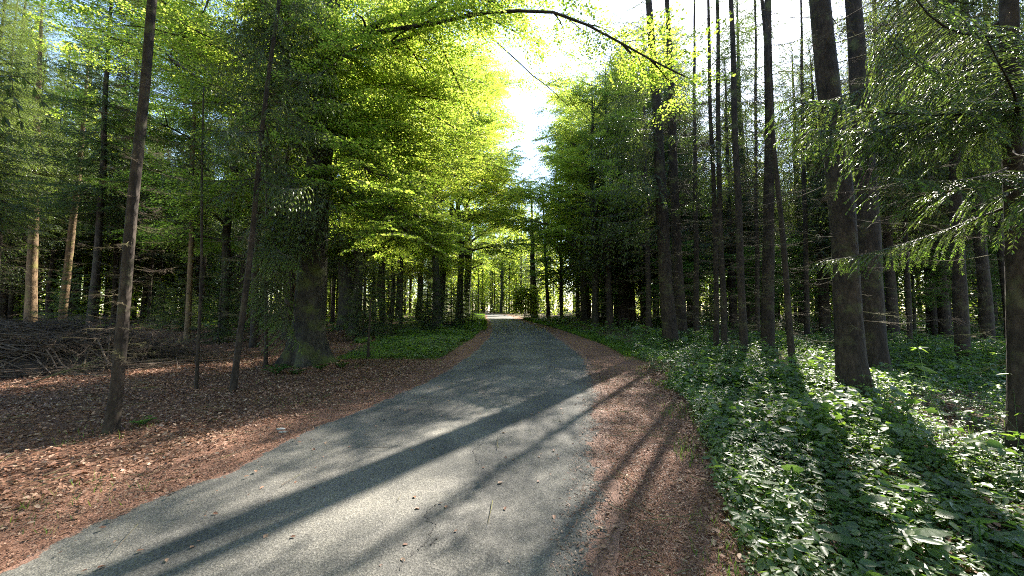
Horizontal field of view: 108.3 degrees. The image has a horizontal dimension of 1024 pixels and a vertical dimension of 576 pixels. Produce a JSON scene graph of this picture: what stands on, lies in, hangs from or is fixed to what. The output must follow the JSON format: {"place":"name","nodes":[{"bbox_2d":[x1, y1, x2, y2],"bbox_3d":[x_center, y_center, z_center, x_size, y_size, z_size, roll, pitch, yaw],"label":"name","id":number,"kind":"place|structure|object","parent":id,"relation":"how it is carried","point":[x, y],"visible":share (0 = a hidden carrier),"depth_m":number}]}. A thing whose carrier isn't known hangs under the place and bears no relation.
{"place":"outdoors","nodes":[
{"label":"outdoors","id":0,"kind":"place"},
{"bbox_2d":[0,314,624,575],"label":"road","id":1,"kind":"structure","parent":0,"point":[337,520],"depth_m":3.10},
{"bbox_2d":[0,311,1023,575],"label":"ground","id":2,"kind":"structure","parent":0,"point":[464,349],"depth_m":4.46},
{"bbox_2d":[0,8,37,176],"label":"spruce tree","id":3,"kind":"object","parent":2,"relation":"on","point":[14,167],"visible":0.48,"depth_m":17.18},
{"bbox_2d":[0,75,50,150],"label":"spruce tree","id":4,"kind":"object","parent":2,"relation":"on","point":[18,106],"visible":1,"depth_m":5.34},
{"bbox_2d":[0,90,52,295],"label":"spruce tree","id":5,"kind":"object","parent":2,"relation":"on","point":[13,266],"visible":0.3,"depth_m":22.79},
{"bbox_2d":[0,0,56,304],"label":"spruce tree","id":6,"kind":"object","parent":2,"relation":"on","point":[3,150],"visible":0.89,"depth_m":16.04},
{"bbox_2d":[0,0,61,299],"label":"spruce tree","id":7,"kind":"object","parent":2,"relation":"on","point":[12,187],"visible":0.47,"depth_m":18.48},
{"bbox_2d":[0,0,70,296],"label":"spruce tree","id":8,"kind":"object","parent":2,"relation":"on","point":[31,134],"visible":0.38,"depth_m":19.91},
{"bbox_2d":[7,84,82,320],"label":"spruce tree","id":9,"kind":"object","parent":2,"relation":"on","point":[10,312],"visible":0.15,"depth_m":28.55},
{"bbox_2d":[4,53,87,317],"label":"spruce tree","id":10,"kind":"object","parent":2,"relation":"on","point":[54,232],"visible":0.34,"depth_m":24.83},
{"bbox_2d":[0,0,93,321],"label":"spruce tree","id":11,"kind":"object","parent":2,"relation":"on","point":[31,299],"visible":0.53,"depth_m":21.82},
{"bbox_2d":[0,0,95,322],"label":"spruce tree","id":12,"kind":"object","parent":2,"relation":"on","point":[4,307],"visible":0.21,"depth_m":27.31},
{"bbox_2d":[22,74,94,319],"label":"spruce tree","id":13,"kind":"object","parent":2,"relation":"on","point":[50,275],"visible":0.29,"depth_m":26.48},
{"bbox_2d":[31,260,103,323],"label":"young spruce","id":14,"kind":"object","parent":2,"relation":"on","point":[70,297],"visible":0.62,"depth_m":13.88},
{"bbox_2d":[29,0,124,321],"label":"spruce tree","id":15,"kind":"object","parent":2,"relation":"on","point":[70,245],"visible":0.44,"depth_m":23.07},
{"bbox_2d":[0,0,169,324],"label":"spruce tree","id":16,"kind":"object","parent":2,"relation":"on","point":[104,160],"visible":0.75,"depth_m":16.17},
{"bbox_2d":[38,39,144,323],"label":"spruce tree","id":17,"kind":"object","parent":2,"relation":"on","point":[85,268],"visible":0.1,"depth_m":32.90},
{"bbox_2d":[75,75,159,324],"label":"spruce tree","id":18,"kind":"object","parent":2,"relation":"on","point":[114,279],"visible":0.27,"depth_m":30.55},
{"bbox_2d":[46,13,195,324],"bbox_3d":[-31.140,-9.988,30.142,9.738,26.765,9.770,-3,-5,42],"label":"spruce tree","id":19,"kind":"object","parent":2,"relation":"on","point":[108,228],"visible":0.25,"depth_m":29.44},
{"bbox_2d":[0,308,272,384],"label":"brush pile","id":20,"kind":"object","parent":2,"relation":"on","point":[39,348],"visible":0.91,"depth_m":9.27},
{"bbox_2d":[24,328,193,384],"bbox_3d":[-8.484,1.352,8.049,1.693,1.079,2.246,0,-3,0],"label":"fallen branch","id":21,"kind":"object","parent":20,"relation":"on","point":[83,365],"visible":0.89,"depth_m":7.74},
{"bbox_2d":[88,147,187,322],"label":"spruce tree","id":22,"kind":"object","parent":2,"relation":"on","point":[145,288],"visible":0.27,"depth_m":34.70},
{"bbox_2d":[55,0,225,434],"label":"spruce tree","id":23,"kind":"object","parent":2,"relation":"on","point":[112,420],"visible":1,"depth_m":4.88},
{"bbox_2d":[119,111,187,321],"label":"spruce tree","id":24,"kind":"object","parent":2,"relation":"on","point":[149,285],"visible":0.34,"depth_m":31.90},
{"bbox_2d":[134,278,176,328],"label":"young spruce","id":25,"kind":"object","parent":2,"relation":"on","point":[155,306],"visible":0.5,"depth_m":26.68},
{"bbox_2d":[144,280,178,328],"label":"young spruce","id":26,"kind":"object","parent":2,"relation":"on","point":[160,310],"visible":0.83,"depth_m":24.52},
{"bbox_2d":[139,92,189,316],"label":"spruce tree","id":27,"kind":"object","parent":2,"relation":"on","point":[161,267],"visible":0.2,"depth_m":34.65},
{"bbox_2d":[156,263,206,331],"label":"young spruce","id":28,"kind":"object","parent":2,"relation":"on","point":[183,311],"visible":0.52,"depth_m":23.58},
{"bbox_2d":[122,0,253,338],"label":"spruce tree","id":29,"kind":"object","parent":2,"relation":"on","point":[188,295],"visible":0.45,"depth_m":18.28},
{"bbox_2d":[173,115,222,320],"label":"spruce tree","id":30,"kind":"object","parent":2,"relation":"on","point":[204,268],"visible":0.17,"depth_m":33.85},
{"bbox_2d":[148,0,254,389],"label":"spruce tree","id":31,"kind":"object","parent":2,"relation":"on","point":[196,383],"visible":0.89,"depth_m":7.20},
{"bbox_2d":[40,0,382,336],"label":"beech tree","id":32,"kind":"object","parent":2,"relation":"on","point":[225,249],"visible":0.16,"depth_m":19.28},
{"bbox_2d":[183,262,249,343],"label":"young spruce","id":33,"kind":"object","parent":2,"relation":"on","point":[218,333],"visible":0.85,"depth_m":16.11},
{"bbox_2d":[209,270,250,327],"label":"young spruce","id":34,"kind":"object","parent":2,"relation":"on","point":[236,297],"visible":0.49,"depth_m":28.15},
{"bbox_2d":[182,118,282,322],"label":"spruce tree","id":35,"kind":"object","parent":2,"relation":"on","point":[235,252],"visible":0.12,"depth_m":32.71},
{"bbox_2d":[171,0,309,347],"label":"spruce tree","id":36,"kind":"object","parent":2,"relation":"on","point":[253,341],"visible":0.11,"depth_m":14.96},
{"bbox_2d":[160,0,353,391],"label":"spruce tree","id":37,"kind":"object","parent":2,"relation":"on","point":[260,149],"visible":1,"depth_m":7.25},
{"bbox_2d":[195,0,353,366],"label":"spruce tree","id":38,"kind":"object","parent":2,"relation":"on","point":[268,240],"visible":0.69,"depth_m":9.41},
{"bbox_2d":[209,64,354,339],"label":"spruce tree","id":39,"kind":"object","parent":2,"relation":"on","point":[288,304],"visible":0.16,"depth_m":17.34},
{"bbox_2d":[104,313,483,358],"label":"verge herbs","id":40,"kind":"object","parent":2,"relation":"on","point":[428,349],"visible":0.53,"depth_m":15.48},
{"bbox_2d":[184,0,488,335],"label":"beech tree","id":41,"kind":"object","parent":2,"relation":"on","point":[357,254],"visible":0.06,"depth_m":19.27},
{"bbox_2d":[335,163,353,330],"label":"beech tree","id":42,"kind":"object","parent":2,"relation":"on","point":[343,299],"visible":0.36,"depth_m":24.43},
{"bbox_2d":[326,217,368,321],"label":"spruce tree","id":43,"kind":"object","parent":2,"relation":"on","point":[332,277],"visible":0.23,"depth_m":33.21},
{"bbox_2d":[255,15,467,271],"bbox_3d":[-11.029,-7.685,28.470,16.136,21.900,13.694,-2,-4,31],"label":"beech tree","id":44,"kind":"object","parent":2,"relation":"on","point":[374,251],"visible":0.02,"depth_m":26.50},
{"bbox_2d":[336,249,393,340],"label":"young spruce","id":45,"kind":"object","parent":2,"relation":"on","point":[362,334],"visible":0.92,"depth_m":17.11},
{"bbox_2d":[359,264,398,332],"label":"young spruce","id":46,"kind":"object","parent":2,"relation":"on","point":[384,306],"visible":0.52,"depth_m":21.59},
{"bbox_2d":[23,0,735,368],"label":"beech tree","id":47,"kind":"object","parent":2,"relation":"on","point":[375,140],"visible":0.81,"depth_m":10.36},
{"bbox_2d":[367,255,420,336],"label":"young spruce","id":48,"kind":"object","parent":2,"relation":"on","point":[392,325],"visible":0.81,"depth_m":18.75},
{"bbox_2d":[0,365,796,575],"bbox_3d":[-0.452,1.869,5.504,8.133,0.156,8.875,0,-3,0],"label":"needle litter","id":49,"kind":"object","parent":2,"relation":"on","point":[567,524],"visible":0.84,"depth_m":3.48},
{"bbox_2d":[353,203,466,321],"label":"beech tree","id":50,"kind":"object","parent":2,"relation":"on","point":[411,270],"visible":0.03,"depth_m":34.75},
{"bbox_2d":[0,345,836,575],"bbox_3d":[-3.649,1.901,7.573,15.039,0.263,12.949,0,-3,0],"label":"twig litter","id":51,"kind":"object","parent":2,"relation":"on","point":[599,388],"visible":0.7,"depth_m":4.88},
{"bbox_2d":[410,262,454,331],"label":"young spruce","id":52,"kind":"object","parent":2,"relation":"on","point":[432,303],"visible":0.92,"depth_m":22.76},
{"bbox_2d":[347,7,531,326],"bbox_3d":[-5.253,-7.226,25.550,14.316,20.700,16.942,1,-3,-13],"label":"beech tree","id":53,"kind":"object","parent":2,"relation":"on","point":[503,209],"visible":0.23,"depth_m":25.07},
{"bbox_2d":[441,277,467,327],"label":"young spruce","id":54,"kind":"object","parent":2,"relation":"on","point":[451,317],"visible":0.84,"depth_m":25.86},
{"bbox_2d":[448,269,481,324],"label":"young spruce","id":55,"kind":"object","parent":2,"relation":"on","point":[462,312],"visible":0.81,"depth_m":27.99},
{"bbox_2d":[364,37,572,321],"bbox_3d":[-4.203,-8.833,32.145,18.152,24.638,15.406,3,-4,-37],"label":"beech tree","id":56,"kind":"object","parent":2,"relation":"on","point":[496,246],"visible":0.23,"depth_m":32.70},
{"bbox_2d":[426,152,521,313],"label":"beech tree","id":57,"kind":"object","parent":2,"relation":"on","point":[488,264],"visible":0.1,"depth_m":55.36},
{"bbox_2d":[422,44,561,316],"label":"beech tree","id":58,"kind":"object","parent":2,"relation":"on","point":[467,256],"visible":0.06,"depth_m":43.00},
{"bbox_2d":[472,209,541,312],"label":"beech tree","id":59,"kind":"object","parent":2,"relation":"on","point":[502,266],"visible":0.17,"depth_m":83.18},
{"bbox_2d":[2,312,1023,575],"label":"grass","id":60,"kind":"structure","parent":2,"relation":"on","point":[602,338],"depth_m":11.73},
{"bbox_2d":[13,15,1023,323],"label":"distant woodland","id":61,"kind":"object","parent":2,"relation":"on","point":[489,289],"visible":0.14,"depth_m":43.47},
{"bbox_2d":[501,281,543,317],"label":"young beech","id":62,"kind":"object","parent":2,"relation":"on","point":[529,301],"visible":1,"depth_m":43.41},
{"bbox_2d":[522,202,590,318],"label":"tree","id":63,"kind":"object","parent":2,"relation":"on","point":[541,261],"visible":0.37,"depth_m":38.93},
{"bbox_2d":[555,121,590,322],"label":"spruce tree","id":64,"kind":"object","parent":2,"relation":"on","point":[584,316],"visible":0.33,"depth_m":35.05},
{"bbox_2d":[507,81,641,291],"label":"beech tree","id":65,"kind":"object","parent":2,"relation":"on","point":[544,154],"visible":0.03,"depth_m":50.43},
{"bbox_2d":[537,111,639,321],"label":"beech tree","id":66,"kind":"object","parent":2,"relation":"on","point":[545,220],"visible":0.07,"depth_m":37.21},
{"bbox_2d":[486,48,699,328],"bbox_3d":[5.948,-6.163,26.918,13.928,18.734,13.887,3,-5,-44],"label":"beech tree","id":67,"kind":"object","parent":2,"relation":"on","point":[567,162],"visible":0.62,"depth_m":25.01},
{"bbox_2d":[580,258,631,308],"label":"broadleaf tree","id":68,"kind":"object","parent":2,"relation":"on","point":[603,294],"visible":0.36,"depth_m":27.68},
{"bbox_2d":[558,64,657,328],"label":"spruce tree","id":69,"kind":"object","parent":2,"relation":"on","point":[607,274],"visible":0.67,"depth_m":24.94},
{"bbox_2d":[577,84,641,325],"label":"spruce tree","id":70,"kind":"object","parent":2,"relation":"on","point":[621,311],"visible":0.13,"depth_m":28.38},
{"bbox_2d":[526,61,702,319],"bbox_3d":[8.454,-7.771,30.866,15.509,22.425,18.353,1,-3,-11],"label":"beech tree","id":71,"kind":"object","parent":2,"relation":"on","point":[576,123],"visible":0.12,"depth_m":29.55},
{"bbox_2d":[579,57,651,322],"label":"spruce tree","id":72,"kind":"object","parent":2,"relation":"on","point":[632,311],"visible":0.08,"depth_m":33.72},
{"bbox_2d":[568,35,667,324],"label":"spruce tree","id":73,"kind":"object","parent":2,"relation":"on","point":[626,302],"visible":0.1,"depth_m":29.75},
{"bbox_2d":[574,0,698,346],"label":"spruce tree","id":74,"kind":"object","parent":2,"relation":"on","point":[669,319],"visible":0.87,"depth_m":14.92},
{"bbox_2d":[614,261,658,323],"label":"broadleaf tree","id":75,"kind":"object","parent":2,"relation":"on","point":[641,289],"visible":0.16,"depth_m":32.76},
{"bbox_2d":[619,12,669,333],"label":"spruce tree","id":76,"kind":"object","parent":2,"relation":"on","point":[648,291],"visible":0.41,"depth_m":20.75},
{"bbox_2d":[633,232,699,310],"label":"broadleaf tree","id":77,"kind":"object","parent":2,"relation":"on","point":[653,302],"visible":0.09,"depth_m":24.83},
{"bbox_2d":[623,0,711,337],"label":"spruce tree","id":78,"kind":"object","parent":2,"relation":"on","point":[679,291],"visible":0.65,"depth_m":16.41},
{"bbox_2d":[636,239,711,310],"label":"broadleaf tree","id":79,"kind":"object","parent":2,"relation":"on","point":[688,269],"visible":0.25,"depth_m":21.25},
{"bbox_2d":[618,41,731,304],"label":"spruce tree","id":80,"kind":"object","parent":2,"relation":"on","point":[689,200],"visible":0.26,"depth_m":24.00},
{"bbox_2d":[621,64,729,306],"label":"spruce tree","id":81,"kind":"object","parent":2,"relation":"on","point":[678,176],"visible":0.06,"depth_m":27.12},
{"bbox_2d":[627,0,732,306],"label":"spruce tree","id":82,"kind":"object","parent":2,"relation":"on","point":[677,68],"visible":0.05,"depth_m":31.72},
{"bbox_2d":[632,182,735,289],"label":"broadleaf tree","id":83,"kind":"object","parent":2,"relation":"on","point":[709,269],"visible":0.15,"depth_m":25.00},
{"bbox_2d":[666,0,731,335],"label":"spruce tree","id":84,"kind":"object","parent":2,"relation":"on","point":[695,289],"visible":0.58,"depth_m":17.55},
{"bbox_2d":[666,91,734,327],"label":"spruce tree","id":85,"kind":"object","parent":2,"relation":"on","point":[690,318],"visible":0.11,"depth_m":27.80},
{"bbox_2d":[646,0,787,346],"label":"spruce tree","id":86,"kind":"object","parent":2,"relation":"on","point":[716,287],"visible":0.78,"depth_m":13.37},
{"bbox_2d":[682,1,773,350],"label":"spruce tree","id":87,"kind":"object","parent":2,"relation":"on","point":[723,300],"visible":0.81,"depth_m":12.94},
{"bbox_2d":[679,50,785,328],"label":"spruce tree","id":88,"kind":"object","parent":2,"relation":"on","point":[732,284],"visible":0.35,"depth_m":26.47},
{"bbox_2d":[676,0,796,358],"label":"spruce tree","id":89,"kind":"object","parent":2,"relation":"on","point":[741,293],"visible":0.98,"depth_m":11.36},
{"bbox_2d":[696,0,811,326],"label":"spruce tree","id":90,"kind":"object","parent":2,"relation":"on","point":[736,16],"visible":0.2,"depth_m":29.17},
{"bbox_2d":[727,246,793,317],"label":"broadleaf tree","id":91,"kind":"object","parent":2,"relation":"on","point":[748,282],"visible":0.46,"depth_m":18.39},
{"bbox_2d":[701,0,820,353],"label":"spruce tree","id":92,"kind":"object","parent":2,"relation":"on","point":[767,315],"visible":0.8,"depth_m":12.49},
{"bbox_2d":[721,0,801,335],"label":"spruce tree","id":93,"kind":"object","parent":2,"relation":"on","point":[756,275],"visible":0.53,"depth_m":16.53},
{"bbox_2d":[528,314,1023,575],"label":"ground cover","id":94,"kind":"object","parent":2,"relation":"on","point":[842,433],"visible":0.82,"depth_m":3.73},
{"bbox_2d":[741,0,819,375],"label":"spruce tree","id":95,"kind":"object","parent":2,"relation":"on","point":[788,309],"visible":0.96,"depth_m":8.85},
{"bbox_2d":[743,31,817,325],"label":"spruce tree","id":96,"kind":"object","parent":2,"relation":"on","point":[800,310],"visible":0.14,"depth_m":28.67},
{"bbox_2d":[747,233,829,333],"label":"broadleaf tree","id":97,"kind":"object","parent":2,"relation":"on","point":[799,273],"visible":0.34,"depth_m":20.58},
{"bbox_2d":[761,0,830,340],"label":"spruce tree","id":98,"kind":"object","parent":2,"relation":"on","point":[805,257],"visible":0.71,"depth_m":17.19},
{"bbox_2d":[758,49,853,333],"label":"spruce tree","id":99,"kind":"object","parent":2,"relation":"on","point":[821,303],"visible":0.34,"depth_m":22.13},
{"bbox_2d":[759,27,896,333],"bbox_3d":[18.739,-7.041,22.176,6.108,20.008,6.083,0,-3,0],"label":"spruce tree","id":100,"kind":"object","parent":2,"relation":"on","point":[827,298],"visible":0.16,"depth_m":22.20},
{"bbox_2d":[823,533,862,554],"bbox_3d":[2.108,1.663,2.347,0.196,0.186,0.186,0,-3,0],"label":"butterbur plant","id":101,"kind":"object","parent":2,"relation":"on","point":[842,539],"visible":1,"depth_m":2.32},
{"bbox_2d":[726,0,998,402],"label":"spruce tree","id":102,"kind":"object","parent":2,"relation":"on","point":[851,359],"visible":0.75,"depth_m":6.31},
{"bbox_2d":[856,495,889,514],"bbox_3d":[2.676,1.641,2.737,0.198,0.220,0.188,0,-3,0],"label":"butterbur plant","id":103,"kind":"object","parent":2,"relation":"on","point":[871,498],"visible":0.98,"depth_m":2.71},
{"bbox_2d":[772,0,981,374],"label":"spruce tree","id":104,"kind":"object","parent":2,"relation":"on","point":[870,240],"visible":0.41,"depth_m":8.93},
{"bbox_2d":[756,0,1023,463],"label":"spruce tree","id":105,"kind":"object","parent":2,"relation":"on","point":[1006,114],"visible":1,"depth_m":3.65},
{"bbox_2d":[806,0,979,339],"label":"spruce tree","id":106,"kind":"object","parent":2,"relation":"on","point":[890,282],"visible":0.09,"depth_m":16.31},
{"bbox_2d":[795,0,998,342],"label":"spruce tree","id":107,"kind":"object","parent":2,"relation":"on","point":[907,284],"visible":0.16,"depth_m":13.89},
{"bbox_2d":[824,0,1023,364],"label":"spruce tree","id":108,"kind":"object","parent":2,"relation":"on","point":[961,308],"visible":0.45,"depth_m":9.95},
{"bbox_2d":[882,217,974,335],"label":"broadleaf tree","id":109,"kind":"object","parent":2,"relation":"on","point":[915,302],"visible":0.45,"depth_m":17.57},
{"bbox_2d":[912,528,952,545],"bbox_3d":[2.649,1.630,2.345,0.214,0.226,0.195,0,-3,0],"label":"butterbur plant","id":110,"kind":"object","parent":2,"relation":"on","point":[927,532],"visible":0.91,"depth_m":2.31},
{"bbox_2d":[879,0,994,335],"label":"spruce tree","id":111,"kind":"object","parent":2,"relation":"on","point":[932,314],"visible":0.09,"depth_m":19.03},
{"bbox_2d":[853,0,1023,352],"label":"spruce tree","id":112,"kind":"object","parent":2,"relation":"on","point":[984,286],"visible":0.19,"depth_m":11.67},
{"bbox_2d":[878,3,1003,338],"bbox_3d":[21.004,-6.154,18.505,6.440,17.812,6.290,1,-4,-22],"label":"spruce tree","id":113,"kind":"object","parent":2,"relation":"on","point":[943,313],"visible":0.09,"depth_m":17.82},
{"bbox_2d":[913,0,1023,337],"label":"spruce tree","id":114,"kind":"object","parent":2,"relation":"on","point":[1000,255],"visible":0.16,"depth_m":14.15},
{"bbox_2d":[946,233,1001,329],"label":"broadleaf tree","id":115,"kind":"object","parent":2,"relation":"on","point":[972,283],"visible":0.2,"depth_m":18.78},
{"bbox_2d":[971,269,1003,339],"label":"young spruce","id":116,"kind":"object","parent":2,"relation":"on","point":[996,321],"visible":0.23,"depth_m":15.61},
{"bbox_2d":[0,0,1023,310],"label":"sky","id":117,"kind":"structure","parent":0,"point":[525,106]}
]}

